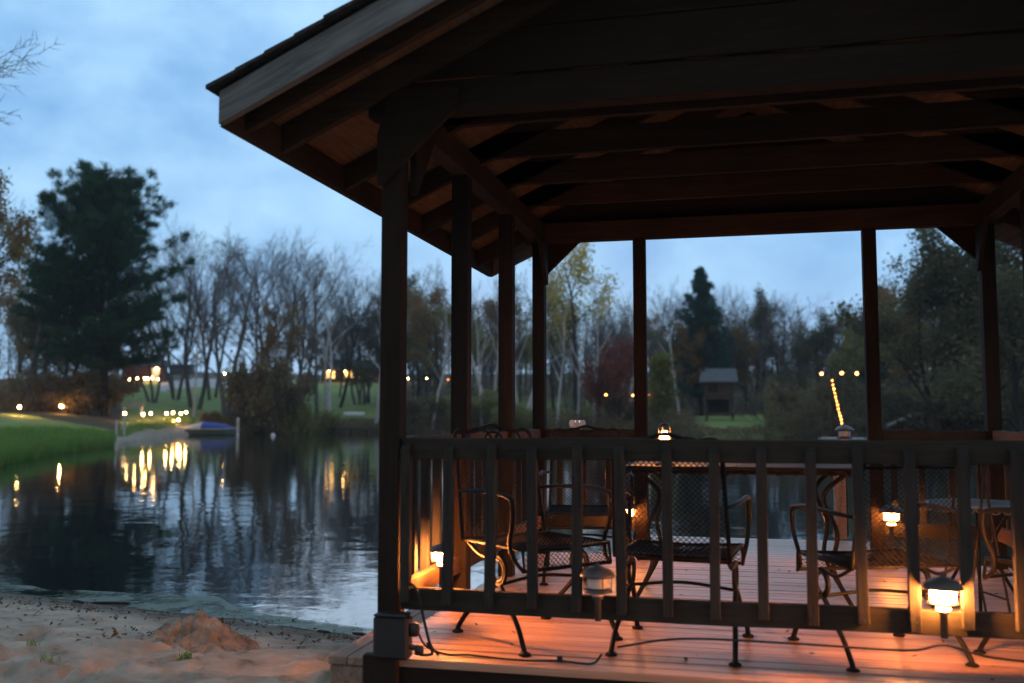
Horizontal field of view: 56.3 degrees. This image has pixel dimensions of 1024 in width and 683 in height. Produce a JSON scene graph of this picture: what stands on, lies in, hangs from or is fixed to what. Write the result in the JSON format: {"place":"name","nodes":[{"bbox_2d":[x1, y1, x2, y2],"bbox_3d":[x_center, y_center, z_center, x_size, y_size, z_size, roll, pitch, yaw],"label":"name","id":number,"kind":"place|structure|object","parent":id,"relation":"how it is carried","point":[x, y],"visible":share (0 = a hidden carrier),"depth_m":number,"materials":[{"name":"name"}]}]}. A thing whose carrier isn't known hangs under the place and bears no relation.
{"place":"outdoors","nodes":[
{"label":"outdoors","id":0,"kind":"place"},
{"bbox_2d":[0,433,1012,635],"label":"lake water","id":1,"kind":"structure","parent":0,"point":[266,523],"depth_m":14.25,"materials":[{"name":"blue liquid"}]},
{"bbox_2d":[0,584,372,633],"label":"pond scum","id":2,"kind":"object","parent":1,"relation":"on","point":[229,609],"visible":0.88,"depth_m":7.59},
{"bbox_2d":[182,422,235,434],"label":"moored boat","id":3,"kind":"object","parent":1,"relation":"on","point":[207,428],"visible":0.86,"depth_m":83.35,"materials":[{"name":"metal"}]},
{"bbox_2d":[633,533,886,559],"bbox_3d":[1.855,2.339,7.179,1.960,1.630,1.198,-1,-5,13],"label":"dock","id":4,"kind":"object","parent":1,"relation":"in","point":[785,549],"visible":0.09,"depth_m":7.39,"materials":[{"name":"grey wood"}]},
{"bbox_2d":[833,476,846,539],"bbox_3d":[2.666,1.298,7.802,0.110,0.621,0.135,-1,-5,13],"label":"dock post","id":5,"kind":"object","parent":4,"relation":"attached to","point":[839,491],"visible":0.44,"depth_m":7.76,"materials":[{"name":"brown wood"}]},
{"bbox_2d":[0,370,1020,682],"bbox_3d":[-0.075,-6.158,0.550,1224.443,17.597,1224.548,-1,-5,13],"label":"ground","id":6,"kind":"structure","parent":0,"point":[130,658],"depth_m":5.94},
{"bbox_2d":[0,167,47,322],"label":"leafy tree","id":7,"kind":"object","parent":6,"relation":"on","point":[15,249],"visible":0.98,"depth_m":61.23,"materials":[{"name":"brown plant"}]},
{"bbox_2d":[0,269,52,403],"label":"leafy tree","id":8,"kind":"object","parent":6,"relation":"on","point":[7,312],"visible":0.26,"depth_m":86.26,"materials":[{"name":"green plant"}]},
{"bbox_2d":[0,367,58,411],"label":"shrub","id":9,"kind":"object","parent":6,"relation":"on","point":[39,398],"visible":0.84,"depth_m":70.36,"materials":[{"name":"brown plant"}]},
{"bbox_2d":[0,29,64,225],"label":"bare tree","id":10,"kind":"object","parent":6,"relation":"on","point":[3,62],"visible":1,"depth_m":24.00,"materials":[{"name":"brown plant"}]},
{"bbox_2d":[19,317,68,385],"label":"leafy tree","id":11,"kind":"object","parent":6,"relation":"on","point":[58,361],"visible":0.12,"depth_m":91.22,"materials":[{"name":"brown plant"}]},
{"bbox_2d":[2,194,89,404],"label":"bare tree","id":12,"kind":"object","parent":6,"relation":"on","point":[33,358],"visible":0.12,"depth_m":80.08,"materials":[{"name":"brown plant"}]},
{"bbox_2d":[17,369,97,412],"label":"shrub","id":13,"kind":"object","parent":6,"relation":"on","point":[45,398],"visible":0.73,"depth_m":70.67,"materials":[{"name":"brown plant"}]},
{"bbox_2d":[3,241,135,379],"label":"leafy tree","id":14,"kind":"object","parent":6,"relation":"on","point":[32,328],"visible":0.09,"depth_m":82.19,"materials":[{"name":"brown plant"}]},
{"bbox_2d":[21,364,148,415],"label":"shrub","id":15,"kind":"object","parent":6,"relation":"on","point":[80,382],"visible":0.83,"depth_m":72.56,"materials":[{"name":"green plant"}]},
{"bbox_2d":[0,415,195,465],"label":"bank grass","id":16,"kind":"structure","parent":6,"relation":"on","point":[21,444],"depth_m":41.81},
{"bbox_2d":[9,157,199,416],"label":"pine tree","id":17,"kind":"object","parent":6,"relation":"on","point":[103,228],"visible":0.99,"depth_m":72.84,"materials":[{"name":"green plant"}]},
{"bbox_2d":[121,360,168,381],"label":"house","id":18,"kind":"structure","parent":6,"relation":"on","point":[144,371],"depth_m":139.26,"materials":[{"name":"brown paint"}]},
{"bbox_2d":[120,264,193,402],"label":"bare tree","id":19,"kind":"object","parent":6,"relation":"on","point":[148,328],"visible":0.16,"depth_m":100.28,"materials":[{"name":"brown plant"}]},
{"bbox_2d":[132,228,244,399],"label":"bare tree","id":20,"kind":"object","parent":6,"relation":"on","point":[170,379],"visible":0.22,"depth_m":111.49,"materials":[{"name":"brown plant"}]},
{"bbox_2d":[146,227,238,399],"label":"bare tree","id":21,"kind":"object","parent":6,"relation":"on","point":[208,384],"visible":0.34,"depth_m":117.09,"materials":[{"name":"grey plant"}]},
{"bbox_2d":[132,212,259,409],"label":"bare tree","id":22,"kind":"object","parent":6,"relation":"on","point":[187,382],"visible":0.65,"depth_m":102.51,"materials":[{"name":"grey plant"}]},
{"bbox_2d":[135,610,261,652],"bbox_3d":[-1.769,1.675,5.450,0.720,0.304,0.600,0,-5,0],"label":"sand pile","id":23,"kind":"object","parent":6,"relation":"on","point":[201,631],"visible":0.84,"depth_m":5.32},
{"bbox_2d":[190,302,212,416],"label":"birch tree","id":24,"kind":"object","parent":6,"relation":"on","point":[195,385],"visible":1,"depth_m":96.83,"materials":[{"name":"white plant"}]},
{"bbox_2d":[198,409,235,423],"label":"shrub","id":25,"kind":"object","parent":6,"relation":"on","point":[214,417],"visible":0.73,"depth_m":88.98,"materials":[{"name":"green plant"}]},
{"bbox_2d":[192,237,300,366],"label":"bare tree","id":26,"kind":"object","parent":6,"relation":"on","point":[259,332],"visible":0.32,"depth_m":123.71,"materials":[{"name":"brown plant"}]},
{"bbox_2d":[156,222,338,416],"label":"bare tree","id":27,"kind":"object","parent":6,"relation":"on","point":[228,410],"visible":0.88,"depth_m":100.98,"materials":[{"name":"grey plant"}]},
{"bbox_2d":[202,245,294,397],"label":"bare tree","id":28,"kind":"object","parent":6,"relation":"on","point":[217,384],"visible":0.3,"depth_m":123.42,"materials":[{"name":"brown plant"}]},
{"bbox_2d":[202,236,315,365],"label":"bare tree","id":29,"kind":"object","parent":6,"relation":"on","point":[255,288],"visible":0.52,"depth_m":112.54,"materials":[{"name":"brown plant"}]},
{"bbox_2d":[215,350,322,432],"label":"shrub","id":30,"kind":"object","parent":6,"relation":"on","point":[259,382],"visible":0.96,"depth_m":91.65,"materials":[{"name":"green plant"}]},
{"bbox_2d":[255,299,308,376],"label":"leafy tree","id":31,"kind":"object","parent":6,"relation":"on","point":[270,342],"visible":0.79,"depth_m":99.53,"materials":[{"name":"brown plant"}]},
{"bbox_2d":[225,226,345,406],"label":"bare tree","id":32,"kind":"object","parent":6,"relation":"on","point":[303,348],"visible":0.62,"depth_m":106.52,"materials":[{"name":"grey plant"}]},
{"bbox_2d":[267,399,346,433],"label":"shrub","id":33,"kind":"object","parent":6,"relation":"on","point":[305,423],"visible":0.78,"depth_m":92.53,"materials":[{"name":"green plant"}]},
{"bbox_2d":[262,239,356,401],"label":"bare tree","id":34,"kind":"object","parent":6,"relation":"on","point":[299,356],"visible":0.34,"depth_m":123.69,"materials":[{"name":"grey plant"}]},
{"bbox_2d":[273,233,371,413],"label":"bare tree","id":35,"kind":"object","parent":6,"relation":"on","point":[316,370],"visible":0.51,"depth_m":114.25,"materials":[{"name":"grey plant"}]},
{"bbox_2d":[309,287,364,412],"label":"birch tree","id":36,"kind":"object","parent":6,"relation":"on","point":[326,390],"visible":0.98,"depth_m":99.61,"materials":[{"name":"white plant"}]},
{"bbox_2d":[318,319,364,396],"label":"leafy tree","id":37,"kind":"object","parent":6,"relation":"on","point":[337,366],"visible":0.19,"depth_m":135.41,"materials":[{"name":"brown plant"}]},
{"bbox_2d":[318,360,379,382],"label":"house","id":38,"kind":"structure","parent":6,"relation":"on","point":[338,375],"depth_m":165.01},
{"bbox_2d":[320,281,380,404],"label":"bare tree","id":39,"kind":"object","parent":6,"relation":"on","point":[353,397],"visible":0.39,"depth_m":124.87,"materials":[{"name":"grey plant"}]},
{"bbox_2d":[307,269,411,407],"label":"bare tree","id":40,"kind":"object","parent":6,"relation":"on","point":[350,363],"visible":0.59,"depth_m":117.09,"materials":[{"name":"brown plant"}]},
{"bbox_2d":[340,292,380,402],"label":"leafy tree","id":41,"kind":"object","parent":6,"relation":"on","point":[368,363],"visible":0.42,"depth_m":125.46,"materials":[{"name":"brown plant"}]},
{"bbox_2d":[325,270,415,403],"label":"bare tree","id":42,"kind":"object","parent":6,"relation":"on","point":[365,396],"visible":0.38,"depth_m":123.96,"materials":[{"name":"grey plant"}]},
{"bbox_2d":[328,610,439,682],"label":"side step","id":43,"kind":"object","parent":6,"relation":"on","point":[346,663],"visible":0.17,"depth_m":4.14,"materials":[{"name":"brown wood"}]},
{"bbox_2d":[368,257,450,400],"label":"bare tree","id":44,"kind":"object","parent":6,"relation":"on","point":[409,371],"visible":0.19,"depth_m":129.29,"materials":[{"name":"grey plant"}]},
{"bbox_2d":[376,270,450,398],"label":"leafy tree","id":45,"kind":"object","parent":6,"relation":"on","point":[411,342],"visible":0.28,"depth_m":119.31,"materials":[{"name":"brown plant"}]},
{"bbox_2d":[406,391,449,430],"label":"shrub","id":46,"kind":"object","parent":6,"relation":"on","point":[416,405],"visible":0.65,"depth_m":96.90,"materials":[{"name":"green plant"}]},
{"bbox_2d":[407,281,450,395],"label":"leafy tree","id":47,"kind":"object","parent":6,"relation":"on","point":[421,314],"visible":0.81,"depth_m":111.35,"materials":[{"name":"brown plant"}]},
{"bbox_2d":[425,284,473,429],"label":"birch tree","id":48,"kind":"object","parent":6,"relation":"on","point":[442,377],"visible":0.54,"depth_m":97.03,"materials":[{"name":"white plant"}]},
{"bbox_2d":[433,303,497,377],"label":"leafy tree","id":49,"kind":"object","parent":6,"relation":"on","point":[474,346],"visible":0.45,"depth_m":106.00,"materials":[{"name":"green plant"}]},
{"bbox_2d":[436,386,497,429],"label":"shrub","id":50,"kind":"object","parent":6,"relation":"on","point":[489,401],"visible":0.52,"depth_m":93.60,"materials":[{"name":"green plant"}]},
{"bbox_2d":[417,264,518,420],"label":"birch tree","id":51,"kind":"object","parent":6,"relation":"on","point":[476,373],"visible":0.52,"depth_m":100.61,"materials":[{"name":"white plant"}]},
{"bbox_2d":[472,309,497,426],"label":"birch tree","id":52,"kind":"object","parent":6,"relation":"on","point":[479,370],"visible":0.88,"depth_m":95.36,"materials":[{"name":"white plant"}]},
{"bbox_2d":[448,265,530,397],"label":"bare tree","id":53,"kind":"object","parent":6,"relation":"on","point":[492,360],"visible":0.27,"depth_m":112.77,"materials":[{"name":"grey plant"}]},
{"bbox_2d":[0,555,997,679],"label":"fallen leaves","id":54,"kind":"object","parent":6,"relation":"on","point":[232,622],"visible":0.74,"depth_m":6.43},
{"bbox_2d":[475,282,531,395],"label":"leafy tree","id":55,"kind":"object","parent":6,"relation":"on","point":[488,305],"visible":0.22,"depth_m":118.55,"materials":[{"name":"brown plant"}]},
{"bbox_2d":[488,404,532,428],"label":"shrub","id":56,"kind":"object","parent":6,"relation":"on","point":[519,412],"visible":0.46,"depth_m":91.57,"materials":[{"name":"green plant"}]},
{"bbox_2d":[0,361,1023,437],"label":"undergrowth","id":57,"kind":"object","parent":6,"relation":"on","point":[676,423],"visible":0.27,"depth_m":81.06,"materials":[{"name":"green plant"}]},
{"bbox_2d":[0,274,1023,401],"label":"wood","id":58,"kind":"object","parent":6,"relation":"on","point":[10,354],"visible":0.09,"depth_m":129.16,"materials":[{"name":"green plant"}]},
{"bbox_2d":[515,317,531,401],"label":"leafy tree","id":59,"kind":"object","parent":6,"relation":"on","point":[524,356],"visible":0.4,"depth_m":121.22,"materials":[{"name":"green plant"}]},
{"bbox_2d":[476,279,572,410],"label":"birch tree","id":60,"kind":"object","parent":6,"relation":"on","point":[528,404],"visible":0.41,"depth_m":97.61,"materials":[{"name":"white plant"}]},
{"bbox_2d":[522,273,584,417],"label":"leafy tree","id":61,"kind":"object","parent":6,"relation":"on","point":[552,342],"visible":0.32,"depth_m":103.81,"materials":[{"name":"green plant"}]},
{"bbox_2d":[548,289,572,426],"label":"birch tree","id":62,"kind":"object","parent":6,"relation":"on","point":[560,384],"visible":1,"depth_m":91.65,"materials":[{"name":"white plant"}]},
{"bbox_2d":[548,343,594,406],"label":"bare tree","id":63,"kind":"object","parent":6,"relation":"on","point":[569,374],"visible":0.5,"depth_m":112.59,"materials":[{"name":"grey plant"}]},
{"bbox_2d":[529,242,619,415],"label":"golden tree","id":64,"kind":"object","parent":6,"relation":"on","point":[581,256],"visible":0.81,"depth_m":97.43,"materials":[{"name":"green plant"}]},
{"bbox_2d":[530,275,630,411],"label":"bare tree","id":65,"kind":"object","parent":6,"relation":"on","point":[602,329],"visible":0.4,"depth_m":107.66,"materials":[{"name":"grey plant"}]},
{"bbox_2d":[579,355,615,422],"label":"maple tree","id":66,"kind":"object","parent":6,"relation":"on","point":[593,391],"visible":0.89,"depth_m":87.04,"materials":[{"name":"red plant"}]},
{"bbox_2d":[205,0,1023,682],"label":"pavilion","id":67,"kind":"structure","parent":6,"relation":"on","point":[491,138],"depth_m":4.06,"materials":[{"name":"brown wood"}]},
{"bbox_2d":[373,611,423,659],"bbox_3d":[-0.456,1.194,3.878,0.210,0.179,0.078,-1,-5,13],"label":"electrical box","id":68,"kind":"object","parent":67,"relation":"attached to","point":[394,632],"visible":1,"depth_m":3.85,"materials":[{"name":"black plastic"}]},
{"bbox_2d":[419,633,601,664],"bbox_3d":[-0.013,1.225,3.853,0.777,0.122,0.088,-1,-5,15],"label":"power cable","id":69,"kind":"object","parent":67,"relation":"on","point":[559,658],"visible":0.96,"depth_m":3.84,"materials":[{"name":"rubber"}]},
{"bbox_2d":[452,423,622,656],"bbox_3d":[0.085,0.851,4.367,0.573,0.947,0.664,3,-6,-34],"label":"patio chair","id":70,"kind":"object","parent":67,"relation":"on","point":[551,541],"visible":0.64,"depth_m":4.37,"materials":[{"name":"black metal"}]},
{"bbox_2d":[539,425,633,585],"bbox_3d":[0.461,0.984,5.920,0.573,0.928,0.664,0,-5,5],"label":"patio chair","id":71,"kind":"object","parent":67,"relation":"on","point":[598,510],"visible":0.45,"depth_m":6.09,"materials":[{"name":"black metal"}]},
{"bbox_2d":[580,563,615,620],"bbox_3d":[0.333,0.972,3.713,0.140,0.220,0.140,-1,-5,13],"label":"path lamp","id":72,"kind":"object","parent":67,"relation":"attached to","point":[597,576],"visible":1,"depth_m":3.68,"materials":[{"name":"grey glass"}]},
{"bbox_2d":[605,432,753,666],"bbox_3d":[0.718,0.844,4.105,0.573,0.918,0.664,-2,-5,19],"label":"patio chair","id":73,"kind":"object","parent":67,"relation":"on","point":[692,553],"visible":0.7,"depth_m":3.92,"materials":[{"name":"black metal"}]},
{"bbox_2d":[625,461,853,605],"bbox_3d":[1.232,1.027,5.154,1.199,0.733,0.758,-1,-5,13],"label":"patio table","id":74,"kind":"object","parent":67,"relation":"on","point":[842,471],"visible":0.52,"depth_m":4.91,"materials":[{"name":"metal"}]},
{"bbox_2d":[617,638,1023,662],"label":"lamp cable","id":75,"kind":"object","parent":67,"relation":"attached to","point":[855,647],"visible":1,"depth_m":3.54,"materials":[{"name":"rubber"}]},
{"bbox_2d":[787,464,979,672],"bbox_3d":[1.532,0.858,3.985,0.573,0.871,0.664,1,-5,-8],"label":"patio chair","id":76,"kind":"object","parent":67,"relation":"on","point":[845,560],"visible":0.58,"depth_m":3.78,"materials":[{"name":"black metal"}]},
{"bbox_2d":[879,504,902,547],"bbox_3d":[2.497,1.273,6.287,0.156,0.413,0.156,-1,-5,13],"label":"path lamp","id":77,"kind":"object","parent":67,"relation":"on","point":[893,518],"visible":0.63,"depth_m":6.27,"materials":[{"name":"beige"}]},
{"bbox_2d":[922,574,963,638],"bbox_3d":[1.545,0.947,3.426,0.140,0.225,0.140,-1,-5,13],"label":"path lamp","id":78,"kind":"object","parent":67,"relation":"attached to","point":[942,593],"visible":1,"depth_m":3.40,"materials":[{"name":"black"}]},
{"bbox_2d":[924,498,1013,610],"bbox_3d":[2.420,1.105,4.957,0.506,0.536,0.506,-1,-5,13],"label":"side table","id":79,"kind":"object","parent":67,"relation":"on","point":[975,504],"visible":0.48,"depth_m":4.95,"materials":[{"name":"metal"}]},
{"bbox_2d":[973,507,1014,653],"bbox_3d":[2.299,0.842,3.840,0.573,0.880,0.664,2,-5,-25],"label":"patio chair","id":80,"kind":"object","parent":67,"relation":"on","point":[994,558],"visible":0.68,"depth_m":3.95,"materials":[{"name":"black metal"}]},
{"bbox_2d":[596,333,649,422],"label":"maple tree","id":81,"kind":"object","parent":6,"relation":"on","point":[618,375],"visible":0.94,"depth_m":84.93,"materials":[{"name":"red plant"}]},
{"bbox_2d":[588,292,660,405],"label":"bare tree","id":82,"kind":"object","parent":6,"relation":"on","point":[610,321],"visible":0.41,"depth_m":113.37,"materials":[{"name":"grey plant"}]},
{"bbox_2d":[603,396,650,424],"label":"shrub","id":83,"kind":"object","parent":6,"relation":"on","point":[630,409],"visible":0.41,"depth_m":86.89,"materials":[{"name":"green plant"}]},
{"bbox_2d":[631,274,695,360],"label":"bare tree","id":84,"kind":"object","parent":6,"relation":"on","point":[661,341],"visible":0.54,"depth_m":113.86,"materials":[{"name":"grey plant"}]},
{"bbox_2d":[647,350,683,428],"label":"tree","id":85,"kind":"object","parent":6,"relation":"on","point":[660,364],"visible":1,"depth_m":78.69,"materials":[{"name":"green plant"}]},
{"bbox_2d":[665,322,717,409],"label":"leafy tree","id":86,"kind":"object","parent":6,"relation":"on","point":[688,347],"visible":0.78,"depth_m":96.61,"materials":[{"name":"green plant"}]},
{"bbox_2d":[647,295,740,414],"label":"bare tree","id":87,"kind":"object","parent":6,"relation":"on","point":[672,344],"visible":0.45,"depth_m":97.43,"materials":[{"name":"grey plant"}]},
{"bbox_2d":[665,266,737,414],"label":"spruce tree","id":88,"kind":"object","parent":6,"relation":"on","point":[706,314],"visible":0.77,"depth_m":97.22,"materials":[{"name":"green plant"}]},
{"bbox_2d":[668,284,758,399],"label":"bare tree","id":89,"kind":"object","parent":6,"relation":"on","point":[727,322],"visible":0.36,"depth_m":102.34,"materials":[{"name":"grey plant"}]},
{"bbox_2d":[699,365,738,420],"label":"cabin","id":90,"kind":"object","parent":6,"relation":"on","point":[719,382],"visible":0.91,"depth_m":85.71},
{"bbox_2d":[726,323,763,410],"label":"leafy tree","id":91,"kind":"object","parent":6,"relation":"on","point":[746,357],"visible":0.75,"depth_m":101.42,"materials":[{"name":"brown plant"}]},
{"bbox_2d":[725,281,782,389],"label":"leafy tree","id":92,"kind":"object","parent":6,"relation":"on","point":[756,315],"visible":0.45,"depth_m":107.56,"materials":[{"name":"green plant"}]},
{"bbox_2d":[720,282,789,410],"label":"bare tree","id":93,"kind":"object","parent":6,"relation":"on","point":[763,331],"visible":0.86,"depth_m":101.16,"materials":[{"name":"grey plant"}]},
{"bbox_2d":[754,292,832,389],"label":"bare tree","id":94,"kind":"object","parent":6,"relation":"on","point":[793,341],"visible":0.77,"depth_m":104.73,"materials":[{"name":"grey plant"}]},
{"bbox_2d":[758,375,855,421],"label":"shrub","id":95,"kind":"object","parent":6,"relation":"on","point":[794,397],"visible":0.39,"depth_m":80.03,"materials":[{"name":"green plant"}]},
{"bbox_2d":[775,308,850,389],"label":"leafy tree","id":96,"kind":"object","parent":6,"relation":"on","point":[821,332],"visible":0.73,"depth_m":103.37,"materials":[{"name":"green plant"}]},
{"bbox_2d":[826,328,864,390],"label":"leafy tree","id":97,"kind":"object","parent":6,"relation":"on","point":[849,348],"visible":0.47,"depth_m":91.94,"materials":[{"name":"green plant"}]},
{"bbox_2d":[850,285,907,391],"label":"spruce tree","id":98,"kind":"object","parent":6,"relation":"on","point":[882,375],"visible":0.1,"depth_m":95.52,"materials":[{"name":"green plant"}]},
{"bbox_2d":[797,228,981,430],"bbox_3d":[26.239,-0.295,63.509,9.716,16.729,13.402,6,-7,-51],"label":"leafy tree","id":99,"kind":"object","parent":6,"relation":"on","point":[920,289],"visible":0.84,"depth_m":62.01,"materials":[{"name":"green plant"}]},
{"bbox_2d":[878,277,936,392],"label":"leafy tree","id":100,"kind":"object","parent":6,"relation":"on","point":[884,291],"visible":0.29,"depth_m":75.28,"materials":[{"name":"green plant"}]},
{"bbox_2d":[841,378,1011,437],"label":"shrub","id":101,"kind":"object","parent":6,"relation":"on","point":[924,418],"visible":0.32,"depth_m":66.92,"materials":[{"name":"green plant"}]},
{"bbox_2d":[902,374,1023,430],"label":"shrub","id":102,"kind":"object","parent":6,"relation":"on","point":[951,428],"visible":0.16,"depth_m":67.04,"materials":[{"name":"green plant"}]},
{"bbox_2d":[912,241,1023,431],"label":"leafy tree","id":103,"kind":"object","parent":6,"relation":"on","point":[1009,279],"visible":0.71,"depth_m":55.93,"materials":[{"name":"green plant"}]},
{"bbox_2d":[914,240,1023,431],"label":"leafy tree","id":104,"kind":"object","parent":6,"relation":"on","point":[1009,382],"visible":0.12,"depth_m":62.04,"materials":[{"name":"green plant"}]},
{"bbox_2d":[0,0,1021,378],"label":"sky","id":105,"kind":"structure","parent":0,"point":[126,84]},
{"bbox_2d":[944,465,1010,611],"bbox_3d":[2.159,0.910,4.473,0.240,0.852,0.252,0,-5,-4],"label":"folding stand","id":106,"kind":"object","parent":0,"point":[975,547],"visible":0.32,"depth_m":4.37,"materials":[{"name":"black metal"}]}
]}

